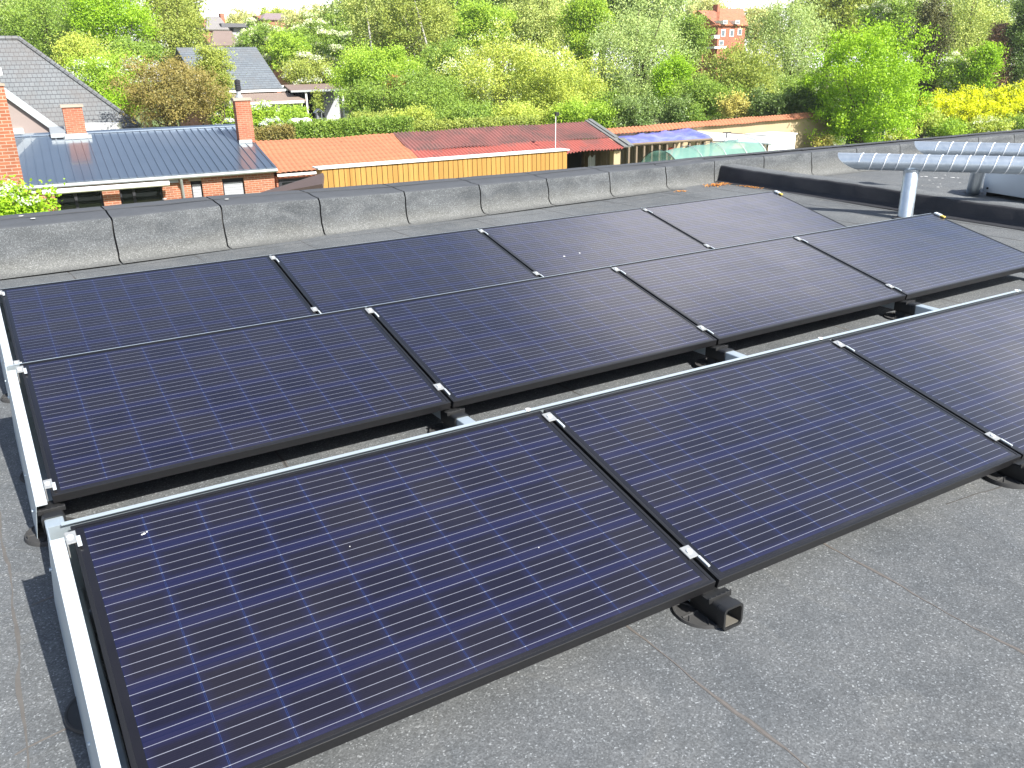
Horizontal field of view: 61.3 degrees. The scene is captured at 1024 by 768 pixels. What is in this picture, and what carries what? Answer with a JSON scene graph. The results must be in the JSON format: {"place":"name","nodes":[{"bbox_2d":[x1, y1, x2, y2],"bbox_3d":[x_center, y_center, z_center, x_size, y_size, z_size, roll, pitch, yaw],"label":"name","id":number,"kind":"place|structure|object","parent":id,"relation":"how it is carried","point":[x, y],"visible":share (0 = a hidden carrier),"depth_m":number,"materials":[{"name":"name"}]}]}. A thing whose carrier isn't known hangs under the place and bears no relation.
{"place":"outdoors","nodes":[
{"label":"outdoors","id":0,"kind":"place"},
{"bbox_2d":[0,36,140,130],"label":"tiled house","id":1,"kind":"structure","parent":0,"point":[36,79],"depth_m":39.02,"materials":[{"name":"grey tile"}]},
{"bbox_2d":[14,79,277,210],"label":"brick house","id":2,"kind":"structure","parent":0,"point":[96,168],"depth_m":27.78,"materials":[{"name":"blue metal"}]},
{"bbox_2d":[55,191,103,209],"bbox_3d":[-12.964,-4.718,26.239,1.276,2.368,0.080,-11,23,-26],"label":"sliding door","id":3,"kind":"structure","parent":2,"relation":"in","point":[82,199],"depth_m":25.94,"materials":[{"name":"black glass"}]},
{"bbox_2d":[119,187,162,203],"bbox_3d":[-11.430,-5.027,26.989,1.226,2.368,0.080,-11,23,-26],"label":"sliding door","id":4,"kind":"structure","parent":2,"relation":"in","point":[149,194],"depth_m":26.69,"materials":[{"name":"black glass"}]},
{"bbox_2d":[173,47,305,125],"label":"slate house","id":5,"kind":"structure","parent":0,"point":[259,80],"depth_m":72.68,"materials":[{"name":"grey tile"}]},
{"bbox_2d":[312,148,569,187],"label":"timber clad wall","id":6,"kind":"structure","parent":0,"point":[387,172],"depth_m":23.16,"materials":[{"name":"yellow wood"}]},
{"bbox_2d":[5,0,1017,80],"label":"sky","id":7,"kind":"structure","parent":0,"point":[221,6],"materials":[{"name":"white"}]},
{"bbox_2d":[134,67,1023,144],"bbox_3d":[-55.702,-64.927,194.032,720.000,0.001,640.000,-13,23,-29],"label":"ground","id":8,"kind":"structure","parent":0,"point":[658,122],"depth_m":113.30,"materials":[{"name":"green plant"}]},
{"bbox_2d":[0,68,24,188],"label":"brick stack","id":9,"kind":"object","parent":8,"relation":"on","point":[10,162],"visible":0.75,"depth_m":17.12,"materials":[{"name":"brick"}]},
{"bbox_2d":[0,174,65,215],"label":"flowering bush","id":10,"kind":"object","parent":8,"relation":"on","point":[15,198],"visible":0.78,"depth_m":14.98,"materials":[{"name":"green plant"}]},
{"bbox_2d":[4,88,65,209],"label":"gabled annexe","id":11,"kind":"structure","parent":8,"relation":"on","point":[25,117],"depth_m":30.15,"materials":[{"name":"beige paint"}]},
{"bbox_2d":[0,0,91,74],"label":"broadleaf tree","id":12,"kind":"object","parent":8,"relation":"on","point":[34,11],"visible":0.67,"depth_m":73.87,"materials":[{"name":"green plant"}]},
{"bbox_2d":[43,30,115,72],"bbox_3d":[-29.731,-20.560,60.727,4.970,8.694,4.684,-13,23,-29],"label":"leafy bush","id":13,"kind":"object","parent":8,"relation":"on","point":[72,44],"visible":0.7,"depth_m":59.17,"materials":[{"name":"green plant"}]},
{"bbox_2d":[57,42,153,117],"bbox_3d":[-24.403,-16.881,52.478,6.399,7.360,6.024,11,24,30],"label":"elder bush","id":14,"kind":"object","parent":8,"relation":"on","point":[89,77],"visible":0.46,"depth_m":50.68,"materials":[{"name":"green plant"}]},
{"bbox_2d":[48,0,164,115],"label":"broadleaf tree","id":15,"kind":"object","parent":8,"relation":"on","point":[105,17],"visible":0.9,"depth_m":71.14,"materials":[{"name":"green plant"}]},
{"bbox_2d":[101,28,170,127],"bbox_3d":[-27.690,-22.059,64.804,4.344,8.596,5.369,11,23,29],"label":"leafy bush","id":16,"kind":"object","parent":8,"relation":"on","point":[151,51],"visible":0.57,"depth_m":63.27,"materials":[{"name":"green plant"}]},
{"bbox_2d":[98,48,233,127],"bbox_3d":[-14.980,-11.514,38.559,5.665,6.624,5.880,-13,23,-29],"label":"bronze conifer tree","id":17,"kind":"object","parent":8,"relation":"on","point":[172,111],"visible":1,"depth_m":37.32,"materials":[{"name":"brown plant"}]},
{"bbox_2d":[120,0,216,125],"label":"broadleaf tree","id":18,"kind":"object","parent":8,"relation":"on","point":[174,31],"visible":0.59,"depth_m":79.18,"materials":[{"name":"green plant"}]},
{"bbox_2d":[189,40,246,123],"bbox_3d":[-13.770,-12.479,40.680,2.625,6.910,2.537,5,21,15],"label":"olive conifer tree","id":19,"kind":"object","parent":8,"relation":"on","point":[214,57],"visible":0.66,"depth_m":39.62,"materials":[{"name":"green plant"}]},
{"bbox_2d":[229,15,283,71],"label":"hawthorn tree","id":20,"kind":"object","parent":8,"relation":"on","point":[256,36],"visible":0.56,"depth_m":90.22,"materials":[{"name":"green plant"}]},
{"bbox_2d":[251,98,286,127],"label":"snowball bush","id":21,"kind":"object","parent":8,"relation":"on","point":[264,113],"visible":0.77,"depth_m":41.74,"materials":[{"name":"green plant"}]},
{"bbox_2d":[254,122,295,142],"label":"hedge","id":22,"kind":"object","parent":8,"relation":"on","point":[276,132],"visible":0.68,"depth_m":40.62,"materials":[{"name":"brown plant"}]},
{"bbox_2d":[262,27,314,84],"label":"leafy bush","id":23,"kind":"object","parent":8,"relation":"on","point":[285,44],"visible":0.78,"depth_m":83.15,"materials":[{"name":"green plant"}]},
{"bbox_2d":[276,48,336,84],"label":"heather bush","id":24,"kind":"object","parent":8,"relation":"on","point":[300,68],"visible":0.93,"depth_m":77.24,"materials":[{"name":"green plant"}]},
{"bbox_2d":[265,6,359,83],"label":"hawthorn tree","id":25,"kind":"object","parent":8,"relation":"on","point":[316,33],"visible":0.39,"depth_m":88.65,"materials":[{"name":"green plant"}]},
{"bbox_2d":[284,83,344,133],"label":"carport","id":26,"kind":"object","parent":8,"relation":"on","point":[330,109],"visible":0.39,"depth_m":75.42,"materials":[{"name":"metal"}]},
{"bbox_2d":[285,114,414,138],"bbox_3d":[-7.944,-11.439,42.502,6.598,3.458,1.308,-1,20,0],"label":"hedge","id":27,"kind":"object","parent":8,"relation":"on","point":[339,127],"visible":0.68,"depth_m":41.70,"materials":[{"name":"green plant"}]},
{"bbox_2d":[324,72,387,117],"bbox_3d":[-10.583,-18.916,60.008,4.785,5.426,4.788,-13,23,-29],"label":"leafy bush","id":28,"kind":"object","parent":8,"relation":"on","point":[359,99],"visible":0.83,"depth_m":59.35,"materials":[{"name":"green plant"}]},
{"bbox_2d":[330,0,410,91],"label":"birch tree","id":29,"kind":"object","parent":8,"relation":"on","point":[355,20],"visible":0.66,"depth_m":80.60,"materials":[{"name":"green plant"}]},
{"bbox_2d":[323,35,431,111],"bbox_3d":[-10.355,-22.770,66.715,8.848,7.949,7.496,-13,23,-29],"label":"broadleaf tree","id":30,"kind":"object","parent":8,"relation":"on","point":[362,62],"visible":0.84,"depth_m":64.86,"materials":[{"name":"green plant"}]},
{"bbox_2d":[369,0,465,77],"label":"birch tree","id":31,"kind":"object","parent":8,"relation":"on","point":[414,16],"visible":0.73,"depth_m":78.70,"materials":[{"name":"green plant"}]},
{"bbox_2d":[368,61,475,120],"bbox_3d":[-5.910,-18.636,58.233,7.747,5.942,6.683,-13,23,-29],"label":"broadleaf tree","id":32,"kind":"object","parent":8,"relation":"on","point":[436,93],"visible":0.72,"depth_m":56.84,"materials":[{"name":"green plant"}]},
{"bbox_2d":[255,119,633,187],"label":"garden shed","id":33,"kind":"structure","parent":8,"relation":"on","point":[293,160],"depth_m":32.36,"materials":[{"name":"orange ceramic"}]},
{"bbox_2d":[412,33,483,91],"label":"broadleaf tree","id":34,"kind":"object","parent":8,"relation":"on","point":[447,49],"visible":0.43,"depth_m":70.60,"materials":[{"name":"green plant"}]},
{"bbox_2d":[432,96,501,126],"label":"shrub","id":35,"kind":"object","parent":8,"relation":"on","point":[466,111],"visible":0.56,"depth_m":51.20,"materials":[{"name":"green plant"}]},
{"bbox_2d":[410,114,540,131],"bbox_3d":[-2.086,-11.827,43.465,7.114,3.298,1.307,-1,20,0],"label":"hedge","id":36,"kind":"object","parent":8,"relation":"on","point":[443,125],"visible":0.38,"depth_m":42.67,"materials":[{"name":"green plant"}]},
{"bbox_2d":[438,0,521,100],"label":"broadleaf tree","id":37,"kind":"object","parent":8,"relation":"on","point":[483,11],"visible":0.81,"depth_m":84.49,"materials":[{"name":"green plant"}]},
{"bbox_2d":[417,9,579,112],"bbox_3d":[-0.572,-21.561,61.184,10.253,9.174,10.669,-13,23,-29],"label":"flowering tree","id":38,"kind":"object","parent":8,"relation":"on","point":[496,87],"visible":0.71,"depth_m":60.55,"materials":[{"name":"green plant"}]},
{"bbox_2d":[0,129,1023,767],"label":"flat roof building","id":39,"kind":"structure","parent":8,"relation":"on","point":[894,641],"depth_m":2.76,"materials":[{"name":"concrete"}]},
{"bbox_2d":[0,393,9,402],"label":"rail foot","id":40,"kind":"object","parent":39,"relation":"on","point":[4,398],"visible":0.05,"depth_m":4.53},
{"bbox_2d":[0,255,315,362],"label":"solar panel","id":41,"kind":"object","parent":40,"relation":"on","point":[59,319],"visible":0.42,"depth_m":5.25,"materials":[{"name":"blue glass"}]},
{"bbox_2d":[24,500,74,546],"bbox_3d":[-1.708,0.502,3.199,0.194,0.136,0.215,-13,23,-29],"label":"rail foot","id":42,"kind":"object","parent":39,"relation":"on","point":[50,510],"visible":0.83,"depth_m":3.15},
{"bbox_2d":[5,366,46,538],"bbox_3d":[-2.039,0.213,3.596,0.064,0.391,1.234,-13,23,-29],"label":"side plate","id":43,"kind":"object","parent":42,"relation":"attached to","point":[32,475],"visible":1,"depth_m":3.43,"materials":[{"name":"metal"}]},
{"bbox_2d":[20,307,450,502],"bbox_3d":[-1.242,0.012,3.923,1.652,0.035,1.000,-13,37,-29],"label":"solar panel","id":44,"kind":"object","parent":42,"relation":"on","point":[110,419],"visible":0.88,"depth_m":3.82,"materials":[{"name":"black glass"}]},
{"bbox_2d":[64,680,119,733],"bbox_3d":[-1.097,0.849,2.328,0.208,0.050,0.208,-13,23,-29],"label":"support pad","id":45,"kind":"object","parent":39,"relation":"on","point":[72,720],"visible":0.19,"depth_m":2.29,"materials":[{"name":"black plastic"}]},
{"bbox_2d":[428,406,469,432],"bbox_3d":[-0.289,0.172,4.012,0.194,0.136,0.215,-13,23,-29],"label":"rail foot","id":46,"kind":"object","parent":39,"relation":"on","point":[450,416],"visible":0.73,"depth_m":3.98},
{"bbox_2d":[367,266,716,407],"bbox_3d":[0.174,-0.317,4.734,1.652,0.035,1.000,-13,37,-29],"label":"solar panel","id":47,"kind":"object","parent":46,"relation":"on","point":[467,347],"visible":0.89,"depth_m":4.64,"materials":[{"name":"blue glass"}]},
{"bbox_2d":[6,213,928,416],"bbox_3d":[0.576,-0.575,5.579,6.696,0.388,0.106,-13,23,-29],"label":"wind deflector","id":48,"kind":"object","parent":39,"relation":"on","point":[24,396],"visible":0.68,"depth_m":4.01,"materials":[{"name":"metal"}]},
{"bbox_2d":[48,289,1021,609],"bbox_3d":[0.769,0.077,3.841,5.032,0.369,0.117,-13,23,-29],"label":"wind deflector","id":49,"kind":"object","parent":39,"relation":"on","point":[58,531],"visible":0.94,"depth_m":3.07,"materials":[{"name":"metal"}]},
{"bbox_2d":[671,586,743,630],"bbox_3d":[0.598,0.671,2.667,0.194,0.100,0.215,-13,23,-29],"label":"rail foot","id":50,"kind":"object","parent":39,"relation":"on","point":[715,608],"visible":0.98,"depth_m":2.62},
{"bbox_2d":[70,411,715,767],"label":"solar panel","id":51,"kind":"object","parent":50,"relation":"on","point":[285,620],"visible":0.91,"depth_m":2.47,"materials":[{"name":"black glass"}]},
{"bbox_2d":[432,411,689,601],"bbox_3d":[-0.536,0.024,4.404,0.062,0.096,4.440,-13,23,-29],"label":"base rail","id":52,"kind":"object","parent":50,"relation":"on","point":[463,420],"visible":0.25,"depth_m":3.89,"materials":[{"name":"metal"}]},
{"bbox_2d":[271,229,539,313],"bbox_3d":[-0.722,-0.800,6.094,1.652,0.035,1.000,-13,37,-29],"label":"solar panel","id":53,"kind":"object","parent":52,"relation":"on","point":[331,279],"visible":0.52,"depth_m":6.06,"materials":[{"name":"blue glass"}]},
{"bbox_2d":[694,344,734,367],"bbox_3d":[1.126,-0.158,4.823,0.194,0.136,0.215,-13,23,-29],"label":"rail foot","id":54,"kind":"object","parent":39,"relation":"on","point":[716,353],"visible":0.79,"depth_m":4.79},
{"bbox_2d":[612,236,905,344],"bbox_3d":[1.589,-0.647,5.545,1.652,0.035,1.000,-13,37,-29],"label":"solar panel","id":55,"kind":"object","parent":54,"relation":"on","point":[731,293],"visible":0.91,"depth_m":5.47,"materials":[{"name":"blue glass"}]},
{"bbox_2d":[883,299,921,319],"bbox_3d":[2.542,-0.487,5.634,0.194,0.136,0.215,-13,23,-29],"label":"rail foot","id":56,"kind":"object","parent":39,"relation":"on","point":[904,308],"visible":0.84,"depth_m":5.61},
{"bbox_2d":[793,213,1023,299],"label":"solar panel","id":57,"kind":"object","parent":56,"relation":"on","point":[918,255],"visible":0.84,"depth_m":6.28,"materials":[{"name":"blue glass"}]},
{"bbox_2d":[838,153,1023,218],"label":"ventilation duct","id":58,"kind":"object","parent":39,"relation":"on","point":[911,166],"visible":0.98,"depth_m":8.98,"materials":[{"name":"silver metal"}]},
{"bbox_2d":[914,141,1023,194],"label":"ventilation duct","id":59,"kind":"object","parent":39,"relation":"on","point":[975,183],"visible":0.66,"depth_m":9.48,"materials":[{"name":"silver metal"}]},
{"bbox_2d":[983,173,1023,197],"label":"plant cabinet","id":60,"kind":"object","parent":39,"relation":"on","point":[1003,184],"visible":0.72,"depth_m":10.55,"materials":[{"name":"metal"}]},
{"bbox_2d":[983,459,1023,488],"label":"rail foot","id":61,"kind":"object","parent":39,"relation":"on","point":[1011,476],"visible":0.79,"depth_m":3.45},
{"bbox_2d":[693,348,746,360],"bbox_3d":[0.880,-0.305,5.215,0.062,0.096,4.440,-13,23,-29],"label":"base rail","id":62,"kind":"object","parent":61,"relation":"on","point":[729,355],"visible":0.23,"depth_m":4.70,"materials":[{"name":"metal"}]},
{"bbox_2d":[479,208,709,276],"bbox_3d":[0.693,-1.129,6.905,1.652,0.035,1.000,-13,37,-29],"label":"solar panel","id":63,"kind":"object","parent":62,"relation":"on","point":[550,247],"visible":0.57,"depth_m":6.88,"materials":[{"name":"blue glass"}]},
{"bbox_2d":[543,339,1020,587],"bbox_3d":[1.079,0.208,3.410,1.652,0.035,1.000,-13,37,-29],"label":"solar panel","id":64,"kind":"object","parent":61,"relation":"on","point":[729,473],"visible":0.88,"depth_m":3.30,"materials":[{"name":"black glass"}]},
{"bbox_2d":[486,95,561,124],"bbox_3d":[0.532,-15.484,52.315,5.008,3.943,4.189,-13,23,-29],"label":"shrub","id":65,"kind":"object","parent":8,"relation":"on","point":[516,109],"visible":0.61,"depth_m":51.59,"materials":[{"name":"green plant"}]},
{"bbox_2d":[495,0,573,66],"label":"broadleaf tree","id":66,"kind":"object","parent":8,"relation":"on","point":[538,15],"visible":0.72,"depth_m":88.38,"materials":[{"name":"green plant"}]},
{"bbox_2d":[505,38,623,122],"bbox_3d":[3.734,-20.378,60.508,8.958,7.267,7.767,-13,23,-29],"label":"flowering tree","id":67,"kind":"object","parent":8,"relation":"on","point":[558,86],"visible":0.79,"depth_m":58.88,"materials":[{"name":"green plant"}]},
{"bbox_2d":[543,95,596,123],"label":"shrub","id":68,"kind":"object","parent":8,"relation":"on","point":[568,112],"visible":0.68,"depth_m":51.30,"materials":[{"name":"green plant"}]},
{"bbox_2d":[549,0,620,78],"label":"broadleaf tree","id":69,"kind":"object","parent":8,"relation":"on","point":[584,15],"visible":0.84,"depth_m":75.17,"materials":[{"name":"green plant"}]},
{"bbox_2d":[567,94,625,127],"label":"evergreen shrub","id":70,"kind":"object","parent":8,"relation":"on","point":[598,114],"visible":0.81,"depth_m":49.59,"materials":[{"name":"green plant"}]},
{"bbox_2d":[604,91,662,126],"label":"evergreen shrub","id":71,"kind":"object","parent":8,"relation":"on","point":[636,111],"visible":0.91,"depth_m":49.46,"materials":[{"name":"green plant"}]},
{"bbox_2d":[580,0,705,102],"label":"willow tree","id":72,"kind":"object","parent":8,"relation":"on","point":[642,57],"visible":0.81,"depth_m":70.71,"materials":[{"name":"green plant"}]},
{"bbox_2d":[603,0,704,86],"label":"background tree","id":73,"kind":"object","parent":8,"relation":"on","point":[657,10],"visible":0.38,"depth_m":107.23,"materials":[{"name":"green plant"}]},
{"bbox_2d":[616,128,712,163],"bbox_3d":[7.645,-11.833,44.483,5.070,2.238,3.974,-7,21,-15],"label":"tarp shelter","id":74,"kind":"object","parent":8,"relation":"on","point":[641,142],"visible":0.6,"depth_m":43.20,"materials":[{"name":"plastic"}]},
{"bbox_2d":[641,39,700,123],"bbox_3d":[11.536,-21.077,62.304,4.143,7.032,4.566,-13,23,-29],"label":"broadleaf tree","id":75,"kind":"object","parent":8,"relation":"on","point":[676,66],"visible":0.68,"depth_m":61.32,"materials":[{"name":"green plant"}]},
{"bbox_2d":[653,91,701,122],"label":"evergreen shrub","id":76,"kind":"object","parent":8,"relation":"on","point":[672,111],"visible":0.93,"depth_m":53.49,"materials":[{"name":"green plant"}]},
{"bbox_2d":[670,10,717,77],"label":"broadleaf tree","id":77,"kind":"object","parent":8,"relation":"on","point":[700,33],"visible":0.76,"depth_m":83.09,"materials":[{"name":"green plant"}]},
{"bbox_2d":[640,137,765,161],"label":"net tunnel","id":78,"kind":"structure","parent":8,"relation":"on","point":[745,145],"depth_m":37.31,"materials":[{"name":"green plastic"}]},
{"bbox_2d":[663,68,750,119],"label":"broadleaf tree","id":79,"kind":"object","parent":8,"relation":"on","point":[708,92],"visible":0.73,"depth_m":57.13,"materials":[{"name":"green plant"}]},
{"bbox_2d":[598,111,829,163],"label":"garden wall","id":80,"kind":"structure","parent":8,"relation":"on","point":[792,122],"depth_m":49.48,"materials":[{"name":"beige concrete"}]},
{"bbox_2d":[711,87,753,119],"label":"twiggy bush","id":81,"kind":"object","parent":8,"relation":"on","point":[737,104],"visible":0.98,"depth_m":53.67,"materials":[{"name":"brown plant"}]},
{"bbox_2d":[692,35,785,118],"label":"willow tree","id":82,"kind":"object","parent":8,"relation":"on","point":[743,64],"visible":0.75,"depth_m":68.38,"materials":[{"name":"green plant"}]},
{"bbox_2d":[740,83,794,116],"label":"evergreen shrub","id":83,"kind":"object","parent":8,"relation":"on","point":[762,106],"visible":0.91,"depth_m":53.45,"materials":[{"name":"green plant"}]},
{"bbox_2d":[733,0,841,87],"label":"willow tree","id":84,"kind":"object","parent":8,"relation":"on","point":[789,39],"visible":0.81,"depth_m":72.70,"materials":[{"name":"green plant"}]},
{"bbox_2d":[770,79,829,114],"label":"evergreen shrub","id":85,"kind":"object","parent":8,"relation":"on","point":[806,99],"visible":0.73,"depth_m":53.19,"materials":[{"name":"green plant"}]},
{"bbox_2d":[786,0,874,92],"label":"background tree","id":86,"kind":"object","parent":8,"relation":"on","point":[844,14],"visible":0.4,"depth_m":95.05,"materials":[{"name":"green plant"}]},
{"bbox_2d":[792,9,951,144],"bbox_3d":[21.589,-18.138,52.055,9.736,8.335,9.215,-13,23,-29],"label":"maple tree","id":87,"kind":"object","parent":8,"relation":"on","point":[874,68],"visible":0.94,"depth_m":50.60,"materials":[{"name":"green plant"}]},
{"bbox_2d":[851,0,946,102],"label":"broadleaf tree","id":88,"kind":"object","parent":8,"relation":"on","point":[892,10],"visible":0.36,"depth_m":82.33,"materials":[{"name":"green plant"}]},
{"bbox_2d":[903,0,967,106],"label":"cypress tree","id":89,"kind":"object","parent":8,"relation":"on","point":[932,14],"visible":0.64,"depth_m":69.29,"materials":[{"name":"green plant"}]},
{"bbox_2d":[916,88,976,122],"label":"broom bush","id":90,"kind":"object","parent":8,"relation":"on","point":[943,101],"visible":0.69,"depth_m":62.05,"materials":[{"name":"yellow plant"}]},
{"bbox_2d":[924,111,978,137],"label":"weeds","id":91,"kind":"object","parent":8,"relation":"on","point":[951,126],"visible":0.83,"depth_m":59.29,"materials":[{"name":"green plant"}]},
{"bbox_2d":[926,48,977,96],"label":"elder tree","id":92,"kind":"object","parent":8,"relation":"on","point":[951,74],"visible":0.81,"depth_m":65.35,"materials":[{"name":"green plant"}]},
{"bbox_2d":[937,0,1013,65],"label":"willow tree","id":93,"kind":"object","parent":8,"relation":"on","point":[969,35],"visible":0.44,"depth_m":76.44,"materials":[{"name":"green plant"}]},
{"bbox_2d":[945,82,1009,123],"bbox_3d":[33.361,-20.049,63.072,5.078,3.796,4.513,0,20,4],"label":"broom bush","id":94,"kind":"object","parent":8,"relation":"on","point":[976,99],"visible":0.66,"depth_m":62.01,"materials":[{"name":"yellow plant"}]},
{"bbox_2d":[961,37,1010,94],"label":"young tree","id":95,"kind":"object","parent":8,"relation":"on","point":[987,57],"visible":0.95,"depth_m":63.61,"materials":[{"name":"green plant"}]},
{"bbox_2d":[961,112,1018,133],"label":"weeds","id":96,"kind":"object","parent":8,"relation":"on","point":[990,123],"visible":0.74,"depth_m":59.19,"materials":[{"name":"green plant"}]},
{"bbox_2d":[971,19,1015,96],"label":"conical tree","id":97,"kind":"object","parent":8,"relation":"on","point":[997,28],"visible":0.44,"depth_m":66.28,"materials":[{"name":"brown plant"}]},
{"bbox_2d":[989,0,1023,90],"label":"cypress tree","id":98,"kind":"object","parent":8,"relation":"on","point":[1017,40],"visible":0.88,"depth_m":65.67,"materials":[{"name":"green plant"}]},
{"bbox_2d":[672,4,747,82],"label":"red brick house","id":99,"kind":"structure","parent":0,"point":[725,22],"depth_m":114.36,"materials":[{"name":"brick"}]},
{"bbox_3d":[3.429,0.012,4.289,0.194,0.100,0.215,-13,23,-29],"label":"rail foot","id":100,"kind":"object","parent":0,"visible":0},
{"bbox_2d":[881,302,938,314],"bbox_3d":[2.295,-0.634,6.025,0.062,0.096,4.440,-13,23,-29],"label":"base rail","id":101,"kind":"object","parent":100,"relation":"on","point":[920,308],"visible":0.1,"depth_m":5.51,"materials":[{"name":"metal"}]},
{"bbox_2d":[642,191,846,248],"bbox_3d":[2.108,-1.458,7.716,1.652,0.035,1.000,-13,37,-29],"label":"solar panel","id":102,"kind":"object","parent":101,"relation":"on","point":[731,221],"visible":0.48,"depth_m":7.70,"materials":[{"name":"blue glass"}]},
{"bbox_2d":[831,292,1023,458],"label":"solar panel","id":103,"kind":"object","parent":100,"relation":"on","point":[965,363],"visible":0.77,"depth_m":4.12,"materials":[{"name":"blue glass"}]},
{"bbox_3d":[-0.822,1.001,1.853,0.194,0.100,0.215,-13,23,-29],"label":"rail foot","id":104,"kind":"object","parent":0,"visible":0},
{"bbox_2d":[6,331,129,767],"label":"base rail","id":105,"kind":"object","parent":104,"relation":"on","point":[115,728],"visible":0.2,"depth_m":2.47,"materials":[{"name":"metal"}]},
{"bbox_2d":[46,527,120,767],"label":"side plate","id":106,"kind":"object","parent":104,"relation":"attached to","point":[99,739],"visible":1,"depth_m":2.18,"materials":[{"name":"metal"}]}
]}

